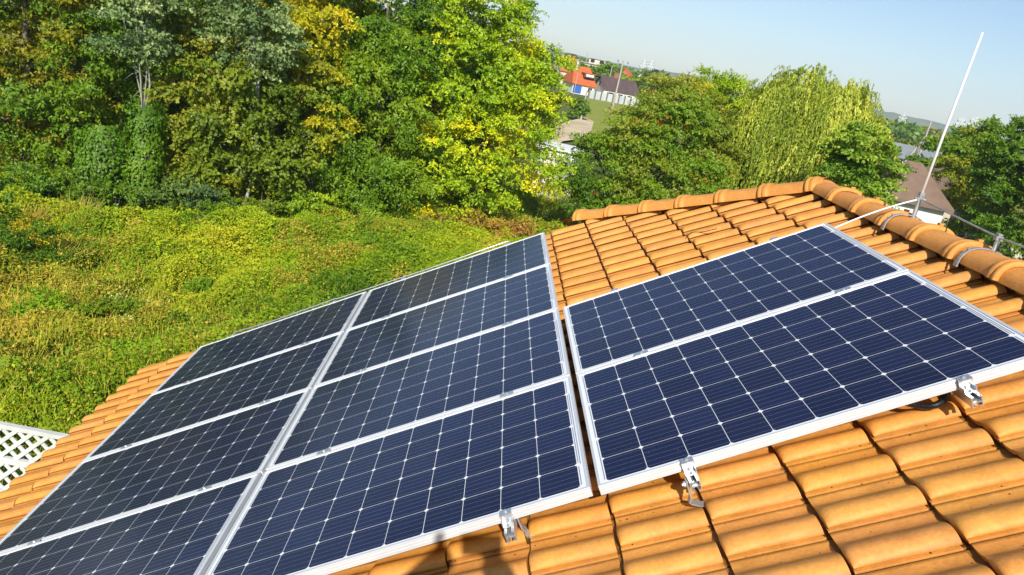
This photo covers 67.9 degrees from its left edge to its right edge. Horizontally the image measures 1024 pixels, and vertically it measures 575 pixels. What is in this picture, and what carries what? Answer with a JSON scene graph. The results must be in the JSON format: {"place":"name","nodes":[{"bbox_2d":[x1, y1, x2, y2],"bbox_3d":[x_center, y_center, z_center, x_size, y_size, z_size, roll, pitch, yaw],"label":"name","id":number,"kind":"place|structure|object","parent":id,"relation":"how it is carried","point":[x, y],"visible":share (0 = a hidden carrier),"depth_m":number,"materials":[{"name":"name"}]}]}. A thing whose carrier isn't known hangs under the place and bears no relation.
{"place":"outdoors","nodes":[
{"label":"outdoors","id":0,"kind":"place"},
{"bbox_2d":[30,223,104,264],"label":"dry grass tuft","id":1,"kind":"object","parent":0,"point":[59,244],"visible":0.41,"depth_m":16.02,"materials":[{"name":"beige plant"}]},
{"bbox_2d":[0,0,872,484],"bbox_3d":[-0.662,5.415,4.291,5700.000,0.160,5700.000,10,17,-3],"label":"ground","id":2,"kind":"structure","parent":0,"point":[530,158],"depth_m":19.03,"materials":[{"name":"green plant"}]},
{"bbox_2d":[0,1,46,123],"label":"background tree","id":3,"kind":"object","parent":2,"relation":"on","point":[3,16],"visible":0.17,"depth_m":22.81,"materials":[{"name":"green plant"}]},
{"bbox_2d":[0,160,66,220],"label":"shrub","id":4,"kind":"object","parent":2,"relation":"on","point":[25,168],"visible":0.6,"depth_m":18.75,"materials":[{"name":"green plant"}]},
{"bbox_2d":[0,421,68,491],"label":"lattice fence","id":5,"kind":"object","parent":2,"relation":"on","point":[16,461],"visible":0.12,"depth_m":8.21,"materials":[{"name":"white paint"}]},
{"bbox_2d":[0,353,74,420],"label":"leafy weed","id":6,"kind":"object","parent":2,"relation":"on","point":[22,389],"visible":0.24,"depth_m":11.13,"materials":[{"name":"green plant"}]},
{"bbox_2d":[0,280,88,346],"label":"leafy weed","id":7,"kind":"object","parent":2,"relation":"on","point":[54,297],"visible":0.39,"depth_m":13.39,"materials":[{"name":"green plant"}]},
{"bbox_2d":[0,205,90,283],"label":"goldenrod clump","id":8,"kind":"object","parent":2,"relation":"on","point":[17,238],"visible":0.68,"depth_m":15.38,"materials":[{"name":"green plant"}]},
{"bbox_2d":[0,1,122,135],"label":"background tree","id":9,"kind":"object","parent":2,"relation":"on","point":[19,65],"visible":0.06,"depth_m":24.47,"materials":[{"name":"green plant"}]},
{"bbox_2d":[0,365,132,430],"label":"leafy weed","id":10,"kind":"object","parent":2,"relation":"on","point":[55,389],"visible":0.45,"depth_m":11.03,"materials":[{"name":"green plant"}]},
{"bbox_2d":[28,157,115,221],"bbox_3d":[-11.447,-2.520,19.712,2.363,1.705,2.333,25,22,37],"label":"shrub","id":11,"kind":"object","parent":2,"relation":"on","point":[73,179],"visible":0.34,"depth_m":19.42,"materials":[{"name":"green plant"}]},
{"bbox_2d":[0,0,152,176],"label":"dark tree","id":12,"kind":"object","parent":2,"relation":"on","point":[26,52],"visible":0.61,"depth_m":20.38,"materials":[{"name":"green plant"}]},
{"bbox_2d":[55,189,107,226],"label":"dry grass tuft","id":13,"kind":"object","parent":2,"relation":"on","point":[79,209],"visible":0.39,"depth_m":18.37,"materials":[{"name":"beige plant"}]},
{"bbox_2d":[0,0,163,172],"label":"green tree","id":14,"kind":"object","parent":2,"relation":"on","point":[103,75],"visible":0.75,"depth_m":20.26,"materials":[{"name":"green plant"}]},
{"bbox_2d":[63,123,135,206],"bbox_3d":[-10.956,-3.130,20.535,2.176,2.618,2.453,10,17,-3],"label":"ivy stump","id":15,"kind":"object","parent":2,"relation":"on","point":[102,154],"visible":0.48,"depth_m":19.88,"materials":[{"name":"green plant"}]},
{"bbox_2d":[1,0,209,160],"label":"background tree","id":16,"kind":"object","parent":2,"relation":"on","point":[154,71],"visible":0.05,"depth_m":24.97,"materials":[{"name":"green plant"}]},
{"bbox_2d":[76,215,136,249],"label":"leafy weed","id":17,"kind":"object","parent":2,"relation":"on","point":[102,227],"visible":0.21,"depth_m":18.00,"materials":[{"name":"green plant"}]},
{"bbox_2d":[76,175,149,226],"bbox_3d":[-10.375,-2.232,19.678,1.863,1.592,3.027,2,20,-28],"label":"shrub","id":18,"kind":"object","parent":2,"relation":"on","point":[119,187],"visible":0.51,"depth_m":19.23,"materials":[{"name":"green plant"}]},
{"bbox_2d":[79,335,154,387],"bbox_3d":[-6.355,1.253,12.489,1.239,0.819,1.211,10,17,-3],"label":"leafy weed","id":19,"kind":"object","parent":2,"relation":"on","point":[121,346],"visible":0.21,"depth_m":12.38,"materials":[{"name":"green plant"}]},
{"bbox_2d":[65,284,178,341],"bbox_3d":[-7.188,0.462,14.075,1.737,1.042,1.647,18,18,19],"label":"leafy weed","id":20,"kind":"object","parent":2,"relation":"on","point":[123,303],"visible":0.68,"depth_m":13.81,"materials":[{"name":"green plant"}]},
{"bbox_2d":[115,97,171,214],"bbox_3d":[-10.003,-3.417,20.599,1.331,3.467,1.703,10,17,-3],"label":"ivy stump","id":21,"kind":"object","parent":2,"relation":"on","point":[144,137],"visible":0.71,"depth_m":20.17,"materials":[{"name":"green plant"}]},
{"bbox_2d":[78,0,209,109],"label":"silver poplar","id":22,"kind":"object","parent":2,"relation":"on","point":[150,43],"visible":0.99,"depth_m":19.54,"materials":[{"name":"green plant"}]},
{"bbox_2d":[110,244,180,279],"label":"leafy weed","id":23,"kind":"object","parent":2,"relation":"on","point":[140,250],"visible":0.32,"depth_m":17.04,"materials":[{"name":"green plant"}]},
{"bbox_2d":[135,171,212,220],"bbox_3d":[-9.331,-2.421,21.084,2.414,1.508,2.149,15,18,12],"label":"shrub","id":24,"kind":"object","parent":2,"relation":"on","point":[168,187],"visible":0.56,"depth_m":20.50,"materials":[{"name":"green plant"}]},
{"bbox_2d":[141,310,209,348],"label":"leafy weed","id":25,"kind":"object","parent":2,"relation":"on","point":[170,323],"visible":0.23,"depth_m":14.06,"materials":[{"name":"green plant"}]},
{"bbox_2d":[80,0,286,153],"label":"background tree","id":26,"kind":"object","parent":2,"relation":"on","point":[172,111],"visible":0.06,"depth_m":27.06,"materials":[{"name":"green plant"}]},
{"bbox_2d":[154,174,237,225],"bbox_3d":[-8.528,-2.293,21.131,2.197,1.550,2.140,17,18,18],"label":"shrub","id":27,"kind":"object","parent":2,"relation":"on","point":[207,189],"visible":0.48,"depth_m":20.64,"materials":[{"name":"green plant"}]},
{"bbox_2d":[162,196,239,226],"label":"leafy weed","id":28,"kind":"object","parent":2,"relation":"on","point":[202,204],"visible":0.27,"depth_m":20.37,"materials":[{"name":"green plant"}]},
{"bbox_2d":[175,274,230,312],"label":"leafy weed","id":29,"kind":"object","parent":2,"relation":"on","point":[198,284],"visible":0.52,"depth_m":15.98,"materials":[{"name":"green plant"}]},
{"bbox_2d":[138,0,339,199],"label":"maple tree","id":30,"kind":"object","parent":2,"relation":"on","point":[246,154],"visible":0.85,"depth_m":21.12,"materials":[{"name":"green plant"}]},
{"bbox_2d":[192,0,311,199],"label":"silver poplar","id":31,"kind":"object","parent":2,"relation":"on","point":[276,55],"visible":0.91,"depth_m":20.58,"materials":[{"name":"green plant"}]},
{"bbox_2d":[219,169,293,225],"bbox_3d":[-7.493,-2.565,22.282,1.825,1.766,2.568,18,18,20],"label":"shrub","id":32,"kind":"object","parent":2,"relation":"on","point":[240,182],"visible":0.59,"depth_m":22.16,"materials":[{"name":"green plant"}]},
{"bbox_2d":[231,278,292,310],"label":"leafy weed","id":33,"kind":"object","parent":2,"relation":"on","point":[269,289],"visible":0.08,"depth_m":16.82,"materials":[{"name":"green plant"}]},
{"bbox_2d":[184,0,352,172],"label":"background tree","id":34,"kind":"object","parent":2,"relation":"on","point":[280,131],"visible":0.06,"depth_m":27.22,"materials":[{"name":"green plant"}]},
{"bbox_2d":[276,245,329,275],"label":"leafy weed","id":35,"kind":"object","parent":2,"relation":"on","point":[287,255],"visible":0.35,"depth_m":18.82,"materials":[{"name":"yellow"}]},
{"bbox_2d":[265,184,341,221],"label":"shrub","id":36,"kind":"object","parent":2,"relation":"on","point":[294,196],"visible":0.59,"depth_m":22.80,"materials":[{"name":"green plant"}]},
{"bbox_2d":[0,112,614,484],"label":"grass","id":37,"kind":"structure","parent":2,"relation":"on","point":[334,287],"depth_m":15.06,"materials":[{"name":"green plant"}]},
{"bbox_2d":[19,198,59,222],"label":"dry grass tuft","id":38,"kind":"object","parent":37,"relation":"on","point":[38,214],"visible":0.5,"depth_m":17.92,"materials":[{"name":"beige plant"}]},
{"bbox_2d":[245,0,390,193],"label":"golden tree","id":39,"kind":"object","parent":2,"relation":"on","point":[309,16],"visible":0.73,"depth_m":22.47,"materials":[{"name":"yellow plant"}]},
{"bbox_2d":[284,191,353,221],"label":"shrub","id":40,"kind":"object","parent":2,"relation":"on","point":[343,212],"visible":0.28,"depth_m":23.41,"materials":[{"name":"green plant"}]},
{"bbox_2d":[294,206,362,245],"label":"leafy weed","id":41,"kind":"object","parent":2,"relation":"on","point":[333,218],"visible":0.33,"depth_m":21.95,"materials":[{"name":"green plant"}]},
{"bbox_2d":[270,0,433,166],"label":"background tree","id":42,"kind":"object","parent":2,"relation":"on","point":[387,101],"visible":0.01,"depth_m":28.86,"materials":[{"name":"green plant"}]},
{"bbox_2d":[331,188,391,221],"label":"shrub","id":43,"kind":"object","parent":2,"relation":"on","point":[380,207],"visible":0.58,"depth_m":24.00,"materials":[{"name":"green plant"}]},
{"bbox_2d":[338,229,406,274],"bbox_3d":[-3.815,-0.944,20.341,2.023,1.232,1.848,10,17,-3],"label":"leafy weed","id":44,"kind":"object","parent":2,"relation":"on","point":[372,238],"visible":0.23,"depth_m":20.08,"materials":[{"name":"green plant"}]},
{"bbox_2d":[296,0,453,214],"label":"ash tree","id":45,"kind":"object","parent":2,"relation":"on","point":[384,55],"visible":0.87,"depth_m":23.61,"materials":[{"name":"green plant"}]},
{"bbox_2d":[358,215,411,238],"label":"leafy weed","id":46,"kind":"object","parent":2,"relation":"on","point":[382,225],"visible":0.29,"depth_m":22.43,"materials":[{"name":"green plant"}]},
{"bbox_2d":[358,35,494,175],"bbox_3d":[-3.293,-7.283,30.944,5.962,7.200,5.917,10,17,-3],"label":"background tree","id":47,"kind":"object","parent":2,"relation":"on","point":[474,90],"visible":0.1,"depth_m":29.66,"materials":[{"name":"green plant"}]},
{"bbox_2d":[416,210,470,236],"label":"shrub","id":48,"kind":"object","parent":2,"relation":"on","point":[439,217],"visible":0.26,"depth_m":25.18,"materials":[{"name":"green plant"}]},
{"bbox_2d":[449,206,510,240],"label":"shrub","id":49,"kind":"object","parent":2,"relation":"on","point":[476,221],"visible":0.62,"depth_m":25.33,"materials":[{"name":"green plant"}]},
{"bbox_2d":[418,40,543,197],"bbox_3d":[-1.460,-7.002,31.291,5.143,7.258,4.502,3,19,-25],"label":"background tree","id":50,"kind":"object","parent":2,"relation":"on","point":[515,51],"visible":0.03,"depth_m":30.72,"materials":[{"name":"green plant"}]},
{"bbox_2d":[395,0,580,219],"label":"yellow tree","id":51,"kind":"object","parent":2,"relation":"on","point":[466,27],"visible":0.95,"depth_m":24.75,"materials":[{"name":"green plant"}]},
{"bbox_2d":[0,176,1023,574],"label":"house","id":52,"kind":"structure","parent":2,"relation":"on","point":[904,490],"depth_m":2.82,"materials":[{"name":"tile"}]},
{"bbox_2d":[26,334,234,545],"bbox_3d":[-2.536,1.080,5.031,0.070,0.092,4.193,-18,17,6],"label":"mounting rail","id":53,"kind":"object","parent":52,"relation":"attached to","point":[38,540],"visible":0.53,"depth_m":4.99,"materials":[{"name":"silver metal"}]},
{"bbox_2d":[0,472,260,574],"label":"solar module","id":54,"kind":"object","parent":53,"relation":"on","point":[186,534],"visible":1,"depth_m":3.69,"materials":[{"name":"glass"}]},
{"bbox_2d":[0,389,310,553],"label":"solar module","id":55,"kind":"object","parent":53,"relation":"on","point":[176,464],"visible":0.98,"depth_m":4.41,"materials":[{"name":"glass"}]},
{"bbox_2d":[151,291,366,394],"bbox_3d":[-2.075,0.456,6.418,1.650,0.040,0.992,-18,17,6],"label":"solar module","id":56,"kind":"object","parent":53,"relation":"attached to","point":[297,330],"visible":0.98,"depth_m":6.36,"materials":[{"name":"glass"}]},
{"bbox_2d":[197,300,336,491],"bbox_3d":[-1.590,0.771,4.934,0.070,0.092,4.193,-18,17,6],"label":"mounting rail","id":57,"kind":"object","parent":52,"relation":"attached to","point":[209,486],"visible":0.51,"depth_m":4.90,"materials":[{"name":"silver metal"}]},
{"bbox_2d":[83,332,343,460],"bbox_3d":[-2.071,0.763,5.454,1.650,0.040,0.992,-18,17,6],"label":"solar module","id":58,"kind":"object","parent":57,"relation":"on","point":[231,390],"visible":0.99,"depth_m":5.38,"materials":[{"name":"glass"}]},
{"bbox_2d":[317,277,405,454],"bbox_3d":[-0.953,0.569,4.850,0.070,0.092,4.153,-18,17,6],"label":"mounting rail","id":59,"kind":"object","parent":52,"relation":"attached to","point":[328,449],"visible":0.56,"depth_m":4.37,"materials":[{"name":"silver metal"}]},
{"bbox_2d":[499,242,532,542],"bbox_3d":[0.008,0.291,4.789,0.091,0.180,4.203,-18,17,6],"label":"mounting rail","id":60,"kind":"object","parent":52,"relation":"attached to","point":[509,523],"visible":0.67,"depth_m":2.83,"materials":[{"name":"silver metal"}]},
{"bbox_2d":[233,241,508,333],"bbox_3d":[-1.294,0.029,6.862,2.396,1.387,0.010,10,17,-3],"label":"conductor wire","id":61,"kind":"object","parent":60,"relation":"attached to","point":[371,287],"visible":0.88,"depth_m":6.85,"materials":[{"name":"silver metal"}]},
{"bbox_2d":[205,376,592,574],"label":"solar module","id":62,"kind":"object","parent":60,"relation":"on","point":[464,471],"visible":1,"depth_m":3.25,"materials":[{"name":"glass"}]},
{"bbox_2d":[266,308,571,470],"bbox_3d":[-0.489,0.552,4.328,1.650,0.040,0.992,-18,17,6],"label":"solar module","id":63,"kind":"object","parent":60,"relation":"on","point":[480,368],"visible":1,"depth_m":4.24,"materials":[{"name":"glass"}]},
{"bbox_2d":[314,264,559,386],"bbox_3d":[-0.490,0.246,5.292,1.650,0.042,0.992,-18,17,6],"label":"solar module","id":64,"kind":"object","parent":60,"relation":"on","point":[473,312],"visible":1,"depth_m":5.22,"materials":[{"name":"glass"}]},
{"bbox_2d":[346,232,550,329],"bbox_3d":[-0.491,-0.062,6.256,1.650,0.041,0.992,-18,17,6],"label":"solar module","id":65,"kind":"object","parent":60,"relation":"attached to","point":[463,275],"visible":0.98,"depth_m":6.19,"materials":[{"name":"glass"}]},
{"bbox_2d":[611,288,704,506],"bbox_3d":[0.653,0.400,3.720,0.079,0.180,2.136,-18,17,6],"label":"mounting rail","id":66,"kind":"object","parent":52,"relation":"attached to","point":[689,470],"visible":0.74,"depth_m":2.74,"materials":[{"name":"silver metal"}]},
{"bbox_2d":[563,223,908,374],"bbox_3d":[1.100,0.035,4.152,1.650,0.040,0.992,-18,17,6],"label":"solar module","id":67,"kind":"object","parent":66,"relation":"attached to","point":[822,260],"visible":0.96,"depth_m":4.06,"materials":[{"name":"glass"}]},
{"bbox_2d":[576,270,1023,494],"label":"solar module","id":68,"kind":"object","parent":66,"relation":"attached to","point":[880,345],"visible":1,"depth_m":3.05,"materials":[{"name":"glass"}]},
{"bbox_2d":[769,237,983,408],"bbox_3d":[1.589,0.048,3.615,0.070,0.092,2.126,-18,17,6],"label":"mounting rail","id":69,"kind":"object","parent":52,"relation":"attached to","point":[966,392],"visible":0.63,"depth_m":2.65,"materials":[{"name":"silver metal"}]},
{"bbox_2d":[905,392,950,409],"bbox_3d":[1.508,0.411,2.799,0.179,0.106,0.079,18,18,20],"label":"cable conduit","id":70,"kind":"object","parent":52,"relation":"on","point":[942,400],"visible":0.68,"depth_m":2.76,"materials":[{"name":"black plastic"}]},
{"bbox_2d":[880,32,983,229],"bbox_3d":[2.430,-0.864,4.340,0.260,1.160,0.040,10,17,-3],"label":"lightning rod","id":71,"kind":"object","parent":52,"relation":"attached to","point":[917,204],"visible":0.84,"depth_m":4.38,"materials":[{"name":"silver metal"}]},
{"bbox_2d":[834,199,916,227],"bbox_3d":[2.058,-0.385,4.486,0.606,0.404,0.022,10,17,-4],"label":"conductor wire","id":72,"kind":"object","parent":71,"relation":"attached to","point":[875,212],"visible":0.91,"depth_m":4.46,"materials":[{"name":"silver metal"}]},
{"bbox_2d":[953,233,1003,266],"bbox_3d":[2.339,-0.176,3.746,0.260,0.198,0.028,10,17,-3],"label":"wire holder","id":73,"kind":"object","parent":52,"relation":"attached to","point":[992,249],"visible":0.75,"depth_m":3.73,"materials":[{"name":"metal"}]},
{"bbox_2d":[920,199,1023,247],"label":"conductor wire","id":74,"kind":"object","parent":73,"relation":"attached to","point":[990,233],"visible":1,"depth_m":3.93,"materials":[{"name":"metal"}]},
{"bbox_2d":[495,215,539,241],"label":"shrub","id":75,"kind":"object","parent":2,"relation":"on","point":[520,228],"visible":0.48,"depth_m":25.75,"materials":[{"name":"brown plant"}]},
{"bbox_2d":[529,222,565,238],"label":"shrub","id":76,"kind":"object","parent":2,"relation":"on","point":[549,226],"visible":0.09,"depth_m":26.51,"materials":[{"name":"green plant"}]},
{"bbox_2d":[533,141,583,199],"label":"white shed","id":77,"kind":"structure","parent":2,"relation":"on","point":[567,148],"depth_m":36.04,"materials":[{"name":"paint"}]},
{"bbox_2d":[567,96,590,118],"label":"hedge","id":78,"kind":"object","parent":2,"relation":"on","point":[576,111],"visible":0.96,"depth_m":85.11,"materials":[{"name":"green plant"}]},
{"bbox_2d":[563,59,596,95],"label":"house","id":79,"kind":"structure","parent":2,"relation":"on","point":[585,78],"depth_m":151.43,"materials":[{"name":"orange tile"}]},
{"bbox_2d":[592,67,613,76],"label":"tree","id":80,"kind":"object","parent":2,"relation":"on","point":[601,72],"visible":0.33,"depth_m":176.17,"materials":[{"name":"green plant"}]},
{"bbox_2d":[591,62,627,78],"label":"tree","id":81,"kind":"object","parent":2,"relation":"on","point":[607,66],"visible":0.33,"depth_m":178.41,"materials":[{"name":"green plant"}]},
{"bbox_2d":[587,89,638,106],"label":"boundary wall","id":82,"kind":"structure","parent":2,"relation":"on","point":[607,96],"depth_m":142.33,"materials":[{"name":"white paint"}]},
{"bbox_2d":[594,72,639,97],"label":"house","id":83,"kind":"structure","parent":2,"relation":"on","point":[626,88],"depth_m":151.42,"materials":[{"name":"grey brick"}]},
{"bbox_2d":[611,60,628,108],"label":"utility pole","id":84,"kind":"object","parent":2,"relation":"on","point":[622,63],"visible":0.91,"depth_m":112.91,"materials":[{"name":"concrete"}]},
{"bbox_2d":[540,84,737,218],"bbox_3d":[4.356,-4.086,26.908,6.721,6.487,4.164,10,17,-3],"label":"rowan tree","id":85,"kind":"object","parent":2,"relation":"on","point":[649,128],"visible":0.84,"depth_m":26.18,"materials":[{"name":"green plant"}]},
{"bbox_2d":[638,76,658,92],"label":"tree","id":86,"kind":"object","parent":2,"relation":"on","point":[643,80],"visible":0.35,"depth_m":161.81,"materials":[{"name":"green plant"}]},
{"bbox_2d":[613,71,749,191],"bbox_3d":[6.419,-4.891,29.900,5.578,7.011,3.576,10,17,-3],"label":"apple tree","id":87,"kind":"object","parent":2,"relation":"on","point":[722,131],"visible":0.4,"depth_m":29.09,"materials":[{"name":"green plant"}]},
{"bbox_2d":[397,20,1023,160],"bbox_3d":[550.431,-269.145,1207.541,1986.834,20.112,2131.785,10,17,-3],"label":"woodland","id":88,"kind":"object","parent":2,"relation":"on","point":[907,131],"visible":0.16,"depth_m":245.36,"materials":[{"name":"green plant"}]},
{"bbox_2d":[687,63,754,172],"bbox_3d":[8.242,-5.317,31.654,3.746,7.430,3.149,20,19,24],"label":"yellow bush tree","id":89,"kind":"object","parent":2,"relation":"on","point":[730,82],"visible":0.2,"depth_m":30.33,"materials":[{"name":"green plant"}]},
{"bbox_2d":[689,62,894,194],"bbox_3d":[10.863,-4.965,30.810,7.469,8.356,4.956,10,17,-3],"label":"willow tree","id":90,"kind":"object","parent":2,"relation":"on","point":[786,122],"visible":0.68,"depth_m":29.25,"materials":[{"name":"green plant"}]},
{"bbox_2d":[803,119,917,209],"bbox_3d":[11.273,-2.369,25.673,3.281,6.637,2.678,19,19,23],"label":"lime tree","id":91,"kind":"object","parent":2,"relation":"on","point":[850,165],"visible":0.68,"depth_m":24.75,"materials":[{"name":"green plant"}]},
{"bbox_2d":[896,139,918,145],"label":"tree","id":92,"kind":"object","parent":2,"relation":"on","point":[904,141],"visible":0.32,"depth_m":129.95,"materials":[{"name":"green plant"}]},
{"bbox_2d":[874,142,942,173],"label":"long building","id":93,"kind":"structure","parent":2,"relation":"on","point":[907,150],"depth_m":94.54,"materials":[{"name":"white paint"}]},
{"bbox_2d":[904,121,931,161],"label":"utility pole","id":94,"kind":"object","parent":2,"relation":"on","point":[914,150],"visible":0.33,"depth_m":65.11,"materials":[{"name":"concrete"}]},
{"bbox_2d":[926,164,961,232],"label":"house","id":95,"kind":"structure","parent":2,"relation":"on","point":[941,186],"depth_m":46.48,"materials":[{"name":"brown tile"}]},
{"bbox_2d":[904,124,993,172],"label":"tree","id":96,"kind":"object","parent":2,"relation":"on","point":[945,147],"visible":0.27,"depth_m":51.07,"materials":[{"name":"green plant"}]},
{"bbox_2d":[927,126,1023,238],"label":"round tree","id":97,"kind":"object","parent":2,"relation":"on","point":[960,193],"visible":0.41,"depth_m":38.73,"materials":[{"name":"green plant"}]},
{"bbox_2d":[955,114,1023,251],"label":"tall tree","id":98,"kind":"object","parent":2,"relation":"on","point":[995,176],"visible":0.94,"depth_m":32.88,"materials":[{"name":"green plant"}]},
{"bbox_2d":[985,240,1023,259],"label":"garden shrub","id":99,"kind":"object","parent":2,"relation":"on","point":[1005,252],"visible":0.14,"depth_m":39.27,"materials":[{"name":"green plant"}]},
{"bbox_2d":[552,56,575,83],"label":"house","id":100,"kind":"structure","parent":0,"point":[562,71],"depth_m":189.47,"materials":[{"name":"orange tile"}]},
{"bbox_2d":[538,117,593,148],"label":"soil path","id":101,"kind":"structure","parent":0,"point":[579,125],"depth_m":73.06,"materials":[{"name":"beige soil"}]},
{"bbox_2d":[581,53,610,65],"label":"unfinished house","id":102,"kind":"structure","parent":0,"point":[594,61],"depth_m":226.74,"materials":[{"name":"white concrete"}]},
{"bbox_2d":[582,98,637,133],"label":"lawn","id":103,"kind":"structure","parent":0,"point":[597,116],"depth_m":104.90,"materials":[{"name":"green plant"}]},
{"bbox_2d":[290,2,1006,140],"bbox_3d":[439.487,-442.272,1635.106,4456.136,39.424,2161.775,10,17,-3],"label":"hills","id":104,"kind":"structure","parent":0,"point":[912,120],"depth_m":2159.47,"materials":[{"name":"green plant"}]},
{"bbox_2d":[374,0,1023,139],"label":"sky","id":105,"kind":"structure","parent":0,"point":[916,54],"materials":[{"name":"blue"}]},
{"bbox_2d":[868,160,954,223],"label":"house","id":106,"kind":"structure","parent":0,"point":[934,195],"depth_m":34.06,"materials":[{"name":"brown tile"}]},
{"bbox_2d":[955,197,1023,259],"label":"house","id":107,"kind":"structure","parent":0,"point":[1011,250],"depth_m":40.71,"materials":[{"name":"white metal"}]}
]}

